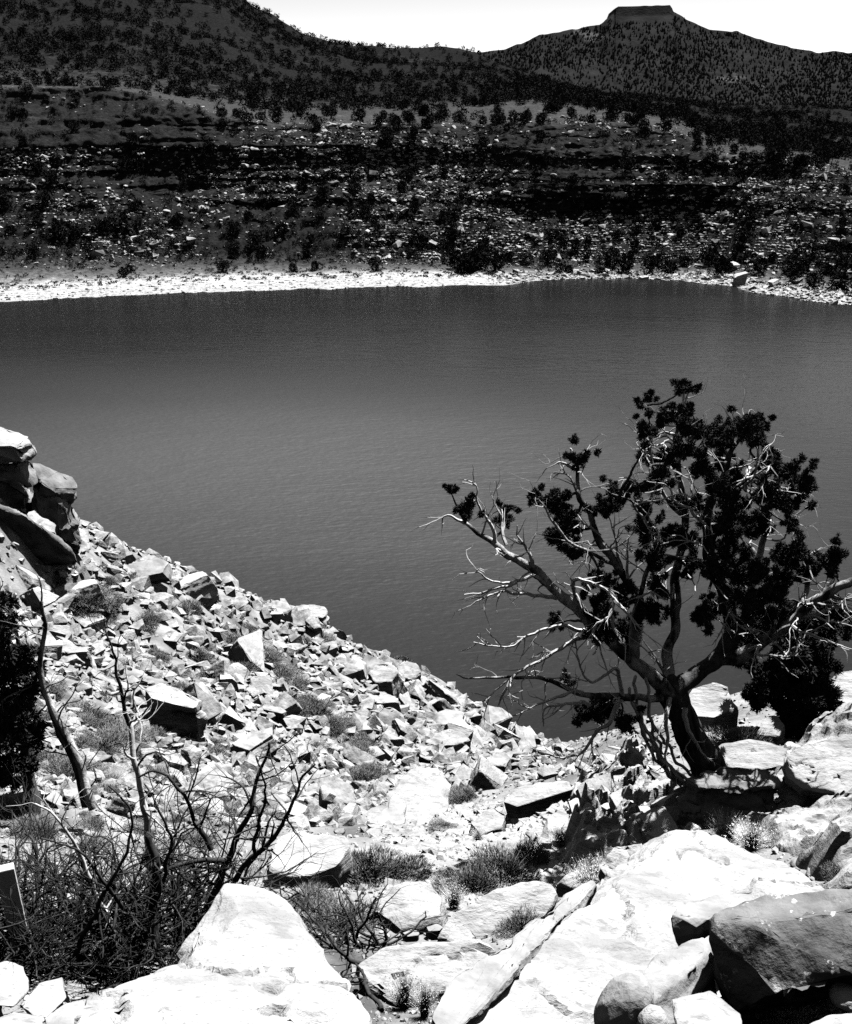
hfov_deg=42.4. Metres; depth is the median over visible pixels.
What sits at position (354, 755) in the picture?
talus rock
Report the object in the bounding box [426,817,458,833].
sagebrush
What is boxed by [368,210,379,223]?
juniper
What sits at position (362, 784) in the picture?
talus rock
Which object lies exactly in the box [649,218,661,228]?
juniper
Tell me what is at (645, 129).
juniper
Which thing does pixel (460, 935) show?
stone
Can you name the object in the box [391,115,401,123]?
juniper
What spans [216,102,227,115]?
juniper
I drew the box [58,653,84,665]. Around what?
talus rock
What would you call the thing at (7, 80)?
juniper
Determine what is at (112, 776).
sagebrush
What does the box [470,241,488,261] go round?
juniper
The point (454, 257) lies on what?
juniper
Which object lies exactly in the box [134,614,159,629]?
sagebrush
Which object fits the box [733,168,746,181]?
juniper
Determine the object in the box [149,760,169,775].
talus rock
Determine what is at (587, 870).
grass tuft
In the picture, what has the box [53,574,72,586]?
sagebrush
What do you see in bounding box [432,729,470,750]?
talus boulder
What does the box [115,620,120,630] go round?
talus rock
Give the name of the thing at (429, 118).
juniper
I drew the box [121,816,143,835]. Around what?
sagebrush
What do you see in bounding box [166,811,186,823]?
sagebrush
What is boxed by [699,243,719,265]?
juniper
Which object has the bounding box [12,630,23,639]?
talus rock
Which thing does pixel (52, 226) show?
juniper
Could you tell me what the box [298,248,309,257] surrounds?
juniper
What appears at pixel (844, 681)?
boulder
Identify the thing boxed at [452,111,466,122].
juniper
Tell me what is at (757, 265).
juniper
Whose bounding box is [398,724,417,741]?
talus rock
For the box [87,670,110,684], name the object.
talus rock
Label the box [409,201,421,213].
juniper
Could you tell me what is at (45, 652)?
sagebrush
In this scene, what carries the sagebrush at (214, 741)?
on the hillside at (160, 630)
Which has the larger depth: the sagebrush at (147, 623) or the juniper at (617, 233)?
the juniper at (617, 233)
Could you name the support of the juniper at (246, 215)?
on the shore hillside at (112, 114)
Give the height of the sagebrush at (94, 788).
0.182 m
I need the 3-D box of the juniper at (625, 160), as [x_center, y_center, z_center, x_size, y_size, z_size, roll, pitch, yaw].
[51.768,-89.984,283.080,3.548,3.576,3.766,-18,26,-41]
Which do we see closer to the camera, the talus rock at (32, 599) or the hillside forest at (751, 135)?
the talus rock at (32, 599)
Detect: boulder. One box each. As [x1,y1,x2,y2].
[53,625,73,642]
[61,640,92,669]
[74,962,371,1023]
[94,751,115,763]
[128,808,151,822]
[141,553,157,559]
[145,683,207,739]
[176,883,341,982]
[267,600,292,622]
[267,831,354,887]
[294,605,329,627]
[305,614,322,635]
[319,778,355,809]
[356,938,496,1006]
[365,802,406,824]
[366,689,400,711]
[368,664,399,698]
[369,881,447,935]
[378,707,404,726]
[388,768,450,821]
[397,661,421,681]
[431,880,596,1023]
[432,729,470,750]
[437,881,558,941]
[469,808,506,834]
[473,830,824,1023]
[486,752,511,771]
[504,780,572,818]
[540,810,568,839]
[556,864,600,895]
[643,938,716,1023]
[671,891,752,945]
[689,683,738,730]
[709,889,851,1023]
[757,715,784,744]
[831,671,851,703]
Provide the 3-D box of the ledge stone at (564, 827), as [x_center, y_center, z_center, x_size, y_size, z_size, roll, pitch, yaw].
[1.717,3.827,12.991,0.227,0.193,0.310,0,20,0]
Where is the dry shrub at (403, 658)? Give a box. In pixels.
[394,655,413,662]
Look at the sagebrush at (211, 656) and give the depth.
41.00 m
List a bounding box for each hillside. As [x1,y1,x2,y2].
[0,0,851,304]
[0,488,845,1023]
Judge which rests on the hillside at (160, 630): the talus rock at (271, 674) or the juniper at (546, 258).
the talus rock at (271, 674)
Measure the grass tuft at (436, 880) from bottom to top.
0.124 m
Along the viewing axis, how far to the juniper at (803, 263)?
229.95 m
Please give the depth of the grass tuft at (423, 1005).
7.03 m
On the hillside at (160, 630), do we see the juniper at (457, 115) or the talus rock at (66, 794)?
the talus rock at (66, 794)
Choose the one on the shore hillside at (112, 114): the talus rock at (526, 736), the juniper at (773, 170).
the juniper at (773, 170)
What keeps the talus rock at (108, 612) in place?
on the hillside at (160, 630)
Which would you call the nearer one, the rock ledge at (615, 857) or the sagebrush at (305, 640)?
the rock ledge at (615, 857)
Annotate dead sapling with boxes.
[87,598,197,895]
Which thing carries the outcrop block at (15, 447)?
on the hillside at (160, 630)
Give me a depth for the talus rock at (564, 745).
20.15 m
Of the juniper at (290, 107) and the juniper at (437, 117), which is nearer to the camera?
the juniper at (437, 117)
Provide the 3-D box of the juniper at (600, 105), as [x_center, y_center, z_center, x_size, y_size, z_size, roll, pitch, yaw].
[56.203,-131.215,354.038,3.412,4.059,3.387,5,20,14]
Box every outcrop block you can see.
[0,427,36,462]
[0,461,37,487]
[0,477,28,508]
[0,504,76,565]
[27,510,55,534]
[31,463,76,504]
[31,488,81,555]
[45,583,50,590]
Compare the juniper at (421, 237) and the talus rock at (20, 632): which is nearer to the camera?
the talus rock at (20, 632)
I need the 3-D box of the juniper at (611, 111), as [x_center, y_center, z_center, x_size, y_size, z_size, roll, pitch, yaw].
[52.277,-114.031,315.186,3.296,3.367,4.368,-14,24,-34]
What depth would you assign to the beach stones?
228.30 m
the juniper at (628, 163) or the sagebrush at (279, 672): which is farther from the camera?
the juniper at (628, 163)
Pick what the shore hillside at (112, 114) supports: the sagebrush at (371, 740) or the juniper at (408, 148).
the juniper at (408, 148)
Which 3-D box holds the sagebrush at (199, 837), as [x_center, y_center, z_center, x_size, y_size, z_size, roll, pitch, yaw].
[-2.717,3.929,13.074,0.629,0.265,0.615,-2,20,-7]
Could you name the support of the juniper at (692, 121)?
on the shore hillside at (112, 114)
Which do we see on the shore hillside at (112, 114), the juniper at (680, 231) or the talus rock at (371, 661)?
the juniper at (680, 231)
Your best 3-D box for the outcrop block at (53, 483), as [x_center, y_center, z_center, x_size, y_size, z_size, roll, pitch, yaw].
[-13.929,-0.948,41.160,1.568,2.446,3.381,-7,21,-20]
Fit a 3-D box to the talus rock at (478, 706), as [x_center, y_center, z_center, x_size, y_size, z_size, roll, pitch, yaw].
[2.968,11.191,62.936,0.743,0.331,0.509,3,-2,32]
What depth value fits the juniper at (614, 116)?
304.47 m
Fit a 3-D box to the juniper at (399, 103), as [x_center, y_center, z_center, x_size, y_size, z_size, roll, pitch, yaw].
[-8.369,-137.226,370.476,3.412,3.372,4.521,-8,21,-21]
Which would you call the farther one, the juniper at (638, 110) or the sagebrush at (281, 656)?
the juniper at (638, 110)
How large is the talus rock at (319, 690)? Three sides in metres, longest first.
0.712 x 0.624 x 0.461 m
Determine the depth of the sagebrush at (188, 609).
45.56 m
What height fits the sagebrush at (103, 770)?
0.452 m
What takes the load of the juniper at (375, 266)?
on the shore hillside at (112, 114)
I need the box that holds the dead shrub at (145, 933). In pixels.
[0,724,360,999]
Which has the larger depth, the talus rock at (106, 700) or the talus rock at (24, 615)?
the talus rock at (24, 615)
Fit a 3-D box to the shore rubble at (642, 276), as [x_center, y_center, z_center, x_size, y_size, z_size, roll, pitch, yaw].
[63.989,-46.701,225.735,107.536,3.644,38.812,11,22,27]
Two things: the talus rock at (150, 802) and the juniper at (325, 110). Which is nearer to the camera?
the talus rock at (150, 802)
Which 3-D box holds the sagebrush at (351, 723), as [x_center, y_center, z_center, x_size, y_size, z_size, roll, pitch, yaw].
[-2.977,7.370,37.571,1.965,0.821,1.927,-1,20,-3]
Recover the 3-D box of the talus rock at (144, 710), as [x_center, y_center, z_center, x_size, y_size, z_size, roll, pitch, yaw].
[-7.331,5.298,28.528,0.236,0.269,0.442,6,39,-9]
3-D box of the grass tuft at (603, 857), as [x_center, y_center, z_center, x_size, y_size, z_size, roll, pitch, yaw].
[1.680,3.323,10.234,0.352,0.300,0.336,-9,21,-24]
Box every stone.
[0,961,28,1006]
[0,1012,42,1023]
[21,977,66,1022]
[44,1000,84,1023]
[403,929,418,940]
[426,924,442,939]
[446,930,475,941]
[561,824,567,836]
[563,842,572,856]
[568,798,580,813]
[569,782,581,800]
[574,758,593,772]
[577,773,611,795]
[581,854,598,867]
[593,972,653,1023]
[598,753,614,762]
[600,785,609,794]
[601,803,609,812]
[603,746,620,754]
[609,788,622,812]
[612,775,622,785]
[614,798,626,810]
[629,812,643,818]
[636,806,678,830]
[636,1004,668,1023]
[639,806,651,812]
[646,826,673,842]
[648,765,668,778]
[651,793,677,807]
[652,806,678,824]
[655,776,664,780]
[666,756,680,772]
[671,991,741,1023]
[811,1013,851,1023]
[828,982,851,1012]
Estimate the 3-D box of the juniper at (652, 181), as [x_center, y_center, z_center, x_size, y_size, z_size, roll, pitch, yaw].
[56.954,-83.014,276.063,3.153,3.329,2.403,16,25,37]
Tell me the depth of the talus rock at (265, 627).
51.89 m
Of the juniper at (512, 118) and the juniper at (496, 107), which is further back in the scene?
the juniper at (496, 107)
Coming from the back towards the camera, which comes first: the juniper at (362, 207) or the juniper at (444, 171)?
the juniper at (444, 171)
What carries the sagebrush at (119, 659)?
on the hillside at (160, 630)
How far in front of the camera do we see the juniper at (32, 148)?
271.77 m
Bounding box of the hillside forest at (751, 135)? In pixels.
[0,0,851,275]
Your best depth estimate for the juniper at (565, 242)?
263.73 m
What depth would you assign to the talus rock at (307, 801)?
18.07 m
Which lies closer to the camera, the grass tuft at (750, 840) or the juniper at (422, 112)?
the grass tuft at (750, 840)
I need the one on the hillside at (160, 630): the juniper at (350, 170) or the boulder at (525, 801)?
the boulder at (525, 801)
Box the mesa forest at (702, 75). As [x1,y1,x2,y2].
[472,15,851,110]
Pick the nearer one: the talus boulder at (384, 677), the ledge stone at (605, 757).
the ledge stone at (605, 757)
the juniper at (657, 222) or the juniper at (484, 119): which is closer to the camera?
the juniper at (657, 222)
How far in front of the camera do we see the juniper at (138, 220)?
256.45 m
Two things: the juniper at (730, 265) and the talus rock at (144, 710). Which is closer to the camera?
the talus rock at (144, 710)
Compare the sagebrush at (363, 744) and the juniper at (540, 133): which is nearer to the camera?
the sagebrush at (363, 744)
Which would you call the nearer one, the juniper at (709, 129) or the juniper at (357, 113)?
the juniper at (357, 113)
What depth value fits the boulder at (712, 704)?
17.09 m
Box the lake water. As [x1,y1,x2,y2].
[0,273,851,741]
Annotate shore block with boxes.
[732,261,739,270]
[732,271,747,284]
[767,279,779,287]
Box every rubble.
[0,86,851,277]
[0,462,851,1023]
[492,268,851,304]
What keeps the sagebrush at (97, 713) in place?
on the hillside at (160, 630)
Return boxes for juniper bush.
[0,566,117,814]
[735,594,851,739]
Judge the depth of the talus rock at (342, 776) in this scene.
22.18 m
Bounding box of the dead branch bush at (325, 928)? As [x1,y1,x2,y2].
[256,854,453,1012]
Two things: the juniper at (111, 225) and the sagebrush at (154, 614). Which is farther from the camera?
the juniper at (111, 225)
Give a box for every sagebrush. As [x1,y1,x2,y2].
[0,802,24,819]
[0,812,54,842]
[25,823,60,840]
[35,643,47,655]
[36,699,45,709]
[36,751,47,761]
[37,711,50,720]
[37,750,65,768]
[39,753,99,776]
[40,750,80,769]
[47,680,65,691]
[49,688,65,701]
[50,684,69,693]
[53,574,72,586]
[55,769,71,776]
[64,832,114,853]
[66,698,98,719]
[66,758,115,777]
[70,596,108,615]
[73,729,97,743]
[73,732,98,749]
[74,592,91,604]
[74,814,109,831]
[75,707,112,728]
[76,582,122,610]
[76,810,90,818]
[77,712,101,728]
[86,730,129,755]
[89,710,109,728]
[91,783,104,794]
[93,722,154,751]
[93,781,123,792]
[94,715,149,744]
[99,575,117,584]
[104,771,125,778]
[105,577,122,587]
[105,592,124,610]
[105,657,127,667]
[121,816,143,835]
[124,572,140,578]
[128,764,152,772]
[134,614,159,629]
[135,607,164,626]
[137,726,162,742]
[139,744,168,751]
[142,718,156,724]
[145,646,169,657]
[146,765,170,777]
[150,651,170,665]
[150,725,168,736]
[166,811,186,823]
[167,742,183,751]
[169,680,191,689]
[179,598,202,615]
[179,604,195,615]
[181,827,221,847]
[185,645,211,660]
[186,649,206,662]
[186,803,212,818]
[195,667,218,683]
[198,653,219,662]
[207,744,231,759]
[210,738,224,745]
[220,792,230,802]
[223,801,240,815]
[226,631,243,643]
[227,771,253,786]
[228,660,262,671]
[235,809,248,815]
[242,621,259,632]
[254,809,290,820]
[263,645,277,657]
[264,650,284,664]
[266,648,287,660]
[267,665,305,684]
[268,781,278,788]
[273,662,297,674]
[281,690,309,703]
[282,675,309,691]
[287,880,338,912]
[296,692,332,709]
[296,697,312,717]
[301,891,386,934]
[302,635,311,645]
[302,700,337,719]
[306,739,332,754]
[314,633,335,642]
[314,712,348,737]
[315,700,337,710]
[328,711,362,738]
[330,725,348,742]
[332,812,341,822]
[339,765,379,781]
[346,841,411,889]
[347,739,377,749]
[347,762,394,779]
[348,731,380,745]
[355,744,377,758]
[361,761,382,769]
[371,790,388,796]
[373,849,433,882]
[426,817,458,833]
[429,856,497,898]
[448,783,481,803]
[464,841,546,890]
[493,903,544,939]
[507,834,554,866]
[565,756,586,766]
[704,722,775,745]
[820,860,842,882]
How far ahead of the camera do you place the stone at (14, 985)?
6.01 m
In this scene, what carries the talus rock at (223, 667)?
on the hillside at (160, 630)
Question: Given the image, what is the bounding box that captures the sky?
[247,0,851,52]
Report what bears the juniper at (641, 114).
on the shore hillside at (112, 114)
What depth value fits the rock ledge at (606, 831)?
13.08 m
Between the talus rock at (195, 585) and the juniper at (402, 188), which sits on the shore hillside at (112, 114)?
the juniper at (402, 188)
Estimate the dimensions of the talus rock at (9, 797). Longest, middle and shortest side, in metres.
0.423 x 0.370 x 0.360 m
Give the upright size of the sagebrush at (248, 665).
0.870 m
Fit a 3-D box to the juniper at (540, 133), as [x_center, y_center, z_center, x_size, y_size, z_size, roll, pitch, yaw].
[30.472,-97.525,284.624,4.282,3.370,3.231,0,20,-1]
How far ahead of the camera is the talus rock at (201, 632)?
42.91 m
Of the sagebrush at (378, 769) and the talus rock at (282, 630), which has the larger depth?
the talus rock at (282, 630)
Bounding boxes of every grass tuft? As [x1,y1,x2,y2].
[383,966,423,1009]
[409,976,441,1017]
[428,873,442,884]
[438,880,468,908]
[469,826,485,840]
[549,825,566,846]
[573,854,603,883]
[591,847,611,864]
[700,807,749,839]
[730,816,776,851]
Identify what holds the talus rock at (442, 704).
on the hillside at (160, 630)
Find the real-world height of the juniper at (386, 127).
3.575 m
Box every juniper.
[0,75,13,84]
[0,185,7,193]
[0,189,13,206]
[0,198,8,209]
[4,221,15,233]
[6,102,18,115]
[13,77,24,84]
[16,101,28,118]
[17,136,28,147]
[18,84,33,95]
[25,241,40,257]
[28,212,44,221]
[29,157,45,171]
[30,144,37,153]
[35,188,55,206]
[42,167,61,184]
[43,75,55,85]
[46,221,68,239]
[47,220,62,233]
[59,77,70,85]
[64,222,81,240]
[68,121,81,131]
[69,89,82,100]
[93,215,111,231]
[99,75,111,88]
[103,219,116,232]
[113,220,133,234]
[116,158,133,173]
[116,209,130,219]
[116,267,128,277]
[124,132,140,147]
[126,142,137,154]
[126,192,143,211]
[126,262,136,271]
[131,216,141,227]
[173,211,185,225]
[177,181,187,191]
[180,86,191,97]
[184,155,194,165]
[201,142,215,155]
[203,136,212,152]
[214,258,229,270]
[215,116,226,127]
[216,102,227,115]
[224,218,240,235]
[225,240,238,248]
[229,239,240,258]
[232,108,241,116]
[238,106,253,122]
[243,210,252,219]
[244,229,263,244]
[247,99,259,110]
[254,107,266,120]
[256,244,271,254]
[257,194,272,207]
[259,224,274,239]
[268,107,281,115]
[269,110,283,122]
[275,221,294,235]
[278,146,285,157]
[285,101,297,111]
[287,196,303,214]
[288,258,297,270]
[292,107,303,116]
[296,180,313,191]
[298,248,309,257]
[305,234,314,242]
[306,113,317,121]
[311,120,320,131]
[311,260,323,269]
[315,180,329,193]
[317,188,327,199]
[321,106,333,116]
[326,105,337,115]
[327,166,339,178]
[334,172,345,182]
[341,223,354,234]
[343,167,355,177]
[345,202,356,214]
[348,178,361,192]
[351,107,365,119]
[355,201,372,215]
[366,193,381,203]
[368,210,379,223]
[368,253,376,263]
[369,259,382,270]
[372,113,387,125]
[373,221,382,230]
[377,136,388,149]
[378,109,387,117]
[378,130,394,144]
[380,125,392,136]
[388,113,400,121]
[389,118,404,130]
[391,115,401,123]
[397,101,404,107]
[397,181,407,193]
[400,169,414,181]
[401,109,412,121]
[401,143,416,156]
[403,99,409,106]
[404,112,415,124]
[405,123,419,134]
[406,134,416,146]
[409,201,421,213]
[409,230,429,244]
[418,104,429,114]
[418,105,425,115]
[421,119,431,127]
[422,111,434,125]
[430,109,444,122]
[436,101,447,109]
[437,213,446,224]
[438,162,449,173]
[438,208,449,221]
[438,233,455,251]
[439,107,450,120]
[440,247,463,268]
[445,217,457,231]
[447,229,461,242]
[448,202,462,217]
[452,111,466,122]
[455,189,467,201]
[456,252,480,273]
[456,262,472,272]
[458,249,479,270]
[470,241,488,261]
[471,97,478,105]
[475,245,489,269]
[477,109,486,124]
[478,97,490,106]
[478,131,486,146]
[480,240,491,262]
[481,233,493,245]
[484,251,505,271]
[489,109,499,122]
[492,108,505,123]
[493,106,504,114]
[499,123,510,131]
[502,251,513,263]
[504,162,515,171]
[508,110,520,122]
[516,252,533,264]
[517,112,532,122]
[523,110,531,120]
[529,186,546,202]
[534,113,546,124]
[535,130,550,140]
[538,247,555,264]
[543,101,552,112]
[543,151,553,165]
[546,98,559,113]
[548,222,566,239]
[553,259,565,271]
[556,97,563,110]
[559,236,570,248]
[560,97,568,106]
[563,264,573,273]
[566,106,576,116]
[567,172,579,187]
[570,237,581,250]
[580,251,590,261]
[582,97,593,109]
[584,235,591,245]
[585,110,596,122]
[594,262,604,273]
[595,99,604,110]
[597,247,620,267]
[602,109,614,118]
[607,101,615,108]
[607,112,618,121]
[610,228,624,240]
[611,252,635,272]
[619,156,633,164]
[620,157,635,170]
[625,113,637,124]
[625,202,639,216]
[629,238,641,251]
[631,115,640,124]
[631,222,644,233]
[633,108,644,118]
[637,110,645,119]
[637,120,648,132]
[638,127,650,136]
[640,252,663,272]
[647,175,656,188]
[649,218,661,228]
[651,252,663,265]
[656,171,670,189]
[660,113,668,120]
[660,252,679,273]
[661,115,672,130]
[673,228,684,236]
[677,250,693,266]
[687,115,699,127]
[689,129,702,138]
[692,135,704,146]
[693,223,704,233]
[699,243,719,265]
[704,125,714,135]
[705,136,716,147]
[705,147,719,164]
[706,258,728,275]
[715,135,726,144]
[715,253,730,266]
[721,161,730,171]
[723,260,733,272]
[729,143,739,152]
[732,226,754,243]
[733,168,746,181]
[735,244,743,253]
[739,147,749,159]
[741,204,760,219]
[744,257,768,273]
[746,150,763,164]
[764,150,776,163]
[766,146,778,152]
[767,252,776,261]
[768,164,781,178]
[770,152,783,167]
[777,150,787,162]
[780,254,800,271]
[784,265,804,280]
[787,153,806,167]
[791,260,809,273]
[793,155,806,166]
[798,154,811,165]
[803,239,822,255]
[804,270,825,287]
[809,152,823,164]
[814,156,825,167]
[818,257,835,274]
[820,146,832,156]
[823,154,832,164]
[827,263,851,290]
[828,140,836,148]
[829,144,842,158]
[829,239,848,252]
[829,254,851,271]
[837,144,845,151]
[838,177,850,194]
[838,215,850,228]
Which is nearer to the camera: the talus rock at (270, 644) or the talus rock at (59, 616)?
the talus rock at (59, 616)
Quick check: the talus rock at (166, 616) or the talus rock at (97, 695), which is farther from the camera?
the talus rock at (166, 616)
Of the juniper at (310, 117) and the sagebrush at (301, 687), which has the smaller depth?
the sagebrush at (301, 687)
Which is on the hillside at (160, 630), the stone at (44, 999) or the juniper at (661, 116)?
the stone at (44, 999)
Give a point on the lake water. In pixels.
(298, 447)
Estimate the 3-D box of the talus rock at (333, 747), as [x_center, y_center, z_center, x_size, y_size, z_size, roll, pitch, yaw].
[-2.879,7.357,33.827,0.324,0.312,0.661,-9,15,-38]
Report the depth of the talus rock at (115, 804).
13.79 m
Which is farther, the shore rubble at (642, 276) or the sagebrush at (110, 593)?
the shore rubble at (642, 276)
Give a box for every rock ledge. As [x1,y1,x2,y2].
[563,734,702,863]
[598,843,641,881]
[677,767,781,825]
[716,739,788,770]
[738,701,851,889]
[776,734,851,804]
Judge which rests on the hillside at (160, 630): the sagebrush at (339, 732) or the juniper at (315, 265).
the sagebrush at (339, 732)
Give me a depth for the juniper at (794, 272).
226.56 m
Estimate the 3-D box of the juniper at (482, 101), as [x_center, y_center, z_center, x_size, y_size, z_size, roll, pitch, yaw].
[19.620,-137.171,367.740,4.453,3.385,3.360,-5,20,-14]
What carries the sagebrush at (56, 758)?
on the hillside at (160, 630)
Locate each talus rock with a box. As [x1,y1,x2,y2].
[0,786,40,810]
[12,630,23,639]
[15,565,45,589]
[20,587,59,610]
[20,610,31,618]
[24,631,33,638]
[40,742,50,752]
[45,639,62,659]
[45,674,59,689]
[46,702,69,721]
[46,721,53,727]
[51,606,67,624]
[54,661,62,667]
[56,571,67,579]
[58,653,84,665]
[61,788,79,805]
[63,694,79,705]
[67,589,80,598]
[72,579,106,615]
[72,732,83,738]
[72,771,101,784]
[72,793,80,807]
[73,613,105,631]
[79,603,103,614]
[85,565,99,573]
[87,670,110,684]
[89,736,105,746]
[91,656,96,668]
[92,643,105,655]
[92,768,104,782]
[94,692,101,698]
[100,551,123,562]
[100,762,126,777]
[103,659,124,674]
[103,693,111,702]
[104,594,116,615]
[106,796,135,816]
[111,561,123,569]
[113,754,120,761]
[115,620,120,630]
[116,777,128,791]
[118,657,127,663]
[120,740,138,759]
[120,762,131,771]
[122,593,130,602]
[122,605,128,612]
[122,619,132,624]
[123,629,137,641]
[124,638,130,649]
[124,767,154,789]
[128,558,172,583]
[136,720,150,733]
[138,748,164,760]
[139,640,149,647]
[140,599,149,608]
[140,658,152,670]
[140,707,147,719]
[142,653,155,664]
[146,797,157,807]
[147,680,154,685]
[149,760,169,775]
[153,612,171,621]
[154,751,187,774]
[159,600,167,609]
[161,771,188,786]
[163,670,177,680]
[169,728,181,736]
[171,573,180,588]
[179,571,218,602]
[180,745,201,767]
[182,682,223,721]
[183,616,200,624]
[184,635,203,645]
[188,761,231,788]
[189,649,198,657]
[198,629,209,644]
[210,660,234,681]
[215,706,245,729]
[219,674,239,692]
[219,776,248,790]
[228,624,239,633]
[228,629,264,672]
[229,752,245,762]
[230,730,272,755]
[231,663,250,678]
[235,699,245,711]
[236,614,243,620]
[240,814,257,822]
[243,759,265,766]
[249,691,255,698]
[250,675,273,698]
[251,775,269,788]
[252,738,277,758]
[256,722,264,730]
[261,624,269,630]
[262,704,286,721]
[263,640,273,650]
[268,670,275,677]
[270,691,302,715]
[276,625,289,635]
[277,801,306,816]
[289,643,304,653]
[292,764,306,773]
[295,674,310,685]
[296,744,313,763]
[303,798,318,805]
[304,802,333,823]
[312,686,327,694]
[315,774,332,787]
[318,693,331,706]
[323,629,333,642]
[323,755,334,760]
[326,641,338,654]
[327,803,345,817]
[328,744,340,753]
[331,712,350,723]
[332,773,346,781]
[334,658,366,680]
[337,640,345,645]
[337,653,351,657]
[339,803,360,815]
[340,678,350,683]
[342,746,378,764]
[350,712,369,726]
[350,780,367,791]
[351,655,362,659]
[359,792,374,800]
[362,654,410,694]
[365,684,378,690]
[366,675,372,684]
[375,725,387,733]
[382,732,404,746]
[391,718,409,734]
[396,744,417,759]
[398,691,413,710]
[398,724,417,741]
[404,710,426,724]
[408,680,423,700]
[424,680,458,704]
[432,698,450,711]
[433,709,463,726]
[441,747,455,758]
[443,717,473,743]
[450,752,471,763]
[455,745,473,755]
[470,756,507,788]
[475,704,483,708]
[479,705,512,729]
[493,723,520,742]
[506,770,512,777]
[510,757,520,763]
[513,726,535,749]
[561,742,573,752]
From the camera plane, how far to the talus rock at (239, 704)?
35.41 m
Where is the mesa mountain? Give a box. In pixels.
[474,5,851,109]
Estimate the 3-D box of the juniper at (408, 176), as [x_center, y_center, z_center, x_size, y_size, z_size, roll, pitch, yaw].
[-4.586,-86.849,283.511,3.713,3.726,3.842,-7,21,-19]
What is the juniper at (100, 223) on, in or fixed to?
on the shore hillside at (112, 114)
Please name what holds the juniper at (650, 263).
on the shore hillside at (112, 114)
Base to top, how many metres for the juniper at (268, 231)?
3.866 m
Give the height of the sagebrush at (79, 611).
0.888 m
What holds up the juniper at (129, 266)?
on the shore hillside at (112, 114)
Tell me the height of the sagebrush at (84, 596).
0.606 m
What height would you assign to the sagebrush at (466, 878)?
0.526 m
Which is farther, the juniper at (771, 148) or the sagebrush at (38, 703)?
the juniper at (771, 148)
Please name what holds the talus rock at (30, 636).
on the hillside at (160, 630)
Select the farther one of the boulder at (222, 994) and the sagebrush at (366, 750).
the sagebrush at (366, 750)
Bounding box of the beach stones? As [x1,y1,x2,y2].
[0,270,850,304]
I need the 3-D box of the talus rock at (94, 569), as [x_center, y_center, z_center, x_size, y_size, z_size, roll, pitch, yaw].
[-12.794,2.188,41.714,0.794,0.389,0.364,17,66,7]
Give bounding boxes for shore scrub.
[0,246,851,295]
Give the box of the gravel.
[365,800,580,907]
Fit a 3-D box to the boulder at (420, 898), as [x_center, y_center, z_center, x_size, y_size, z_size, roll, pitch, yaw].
[-0.150,3.540,9.254,0.680,0.679,0.561,0,20,0]
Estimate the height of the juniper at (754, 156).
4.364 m
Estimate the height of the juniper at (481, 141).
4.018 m
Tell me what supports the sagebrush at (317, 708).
on the hillside at (160, 630)
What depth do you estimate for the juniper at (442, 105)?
352.37 m
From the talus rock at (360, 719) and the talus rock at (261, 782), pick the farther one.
the talus rock at (360, 719)
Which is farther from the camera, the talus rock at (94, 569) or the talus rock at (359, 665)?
the talus rock at (359, 665)
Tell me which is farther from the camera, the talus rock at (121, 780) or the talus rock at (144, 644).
the talus rock at (144, 644)
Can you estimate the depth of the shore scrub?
243.74 m
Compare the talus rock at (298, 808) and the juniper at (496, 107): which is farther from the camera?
the juniper at (496, 107)
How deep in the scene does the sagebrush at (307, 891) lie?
9.79 m
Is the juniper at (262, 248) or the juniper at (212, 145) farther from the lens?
the juniper at (212, 145)
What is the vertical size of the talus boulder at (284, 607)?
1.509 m
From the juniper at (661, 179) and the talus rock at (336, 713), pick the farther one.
the juniper at (661, 179)
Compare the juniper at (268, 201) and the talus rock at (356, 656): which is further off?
the juniper at (268, 201)
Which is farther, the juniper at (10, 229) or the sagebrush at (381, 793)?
the juniper at (10, 229)
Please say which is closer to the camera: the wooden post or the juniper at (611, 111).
the wooden post
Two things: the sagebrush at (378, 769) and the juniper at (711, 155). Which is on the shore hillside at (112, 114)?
the juniper at (711, 155)
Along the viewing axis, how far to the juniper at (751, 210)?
254.92 m
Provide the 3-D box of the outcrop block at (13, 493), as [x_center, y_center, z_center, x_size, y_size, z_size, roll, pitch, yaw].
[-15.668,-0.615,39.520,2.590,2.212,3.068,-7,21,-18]
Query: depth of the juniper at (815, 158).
273.10 m
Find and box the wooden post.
[0,863,33,965]
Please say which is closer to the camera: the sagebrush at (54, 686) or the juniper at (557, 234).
the sagebrush at (54, 686)
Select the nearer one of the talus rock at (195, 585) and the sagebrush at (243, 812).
the sagebrush at (243, 812)
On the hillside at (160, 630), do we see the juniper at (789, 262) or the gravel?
the gravel
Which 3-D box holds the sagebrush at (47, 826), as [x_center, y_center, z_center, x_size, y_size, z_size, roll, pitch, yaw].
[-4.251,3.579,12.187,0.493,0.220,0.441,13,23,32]
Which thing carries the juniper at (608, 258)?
on the shore hillside at (112, 114)
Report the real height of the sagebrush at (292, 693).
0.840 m
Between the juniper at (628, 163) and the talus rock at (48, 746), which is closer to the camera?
the talus rock at (48, 746)
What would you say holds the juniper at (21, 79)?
on the shore hillside at (112, 114)
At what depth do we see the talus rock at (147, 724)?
26.41 m
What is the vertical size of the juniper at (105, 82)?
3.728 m
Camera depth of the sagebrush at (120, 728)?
23.01 m
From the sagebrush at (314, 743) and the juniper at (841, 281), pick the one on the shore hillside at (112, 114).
the juniper at (841, 281)
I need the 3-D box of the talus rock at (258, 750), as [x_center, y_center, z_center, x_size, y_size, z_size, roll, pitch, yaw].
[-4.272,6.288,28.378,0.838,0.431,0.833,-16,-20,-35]
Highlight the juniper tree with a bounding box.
[414,377,851,786]
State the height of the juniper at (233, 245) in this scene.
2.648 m
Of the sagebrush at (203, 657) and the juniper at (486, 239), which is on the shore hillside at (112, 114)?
the juniper at (486, 239)

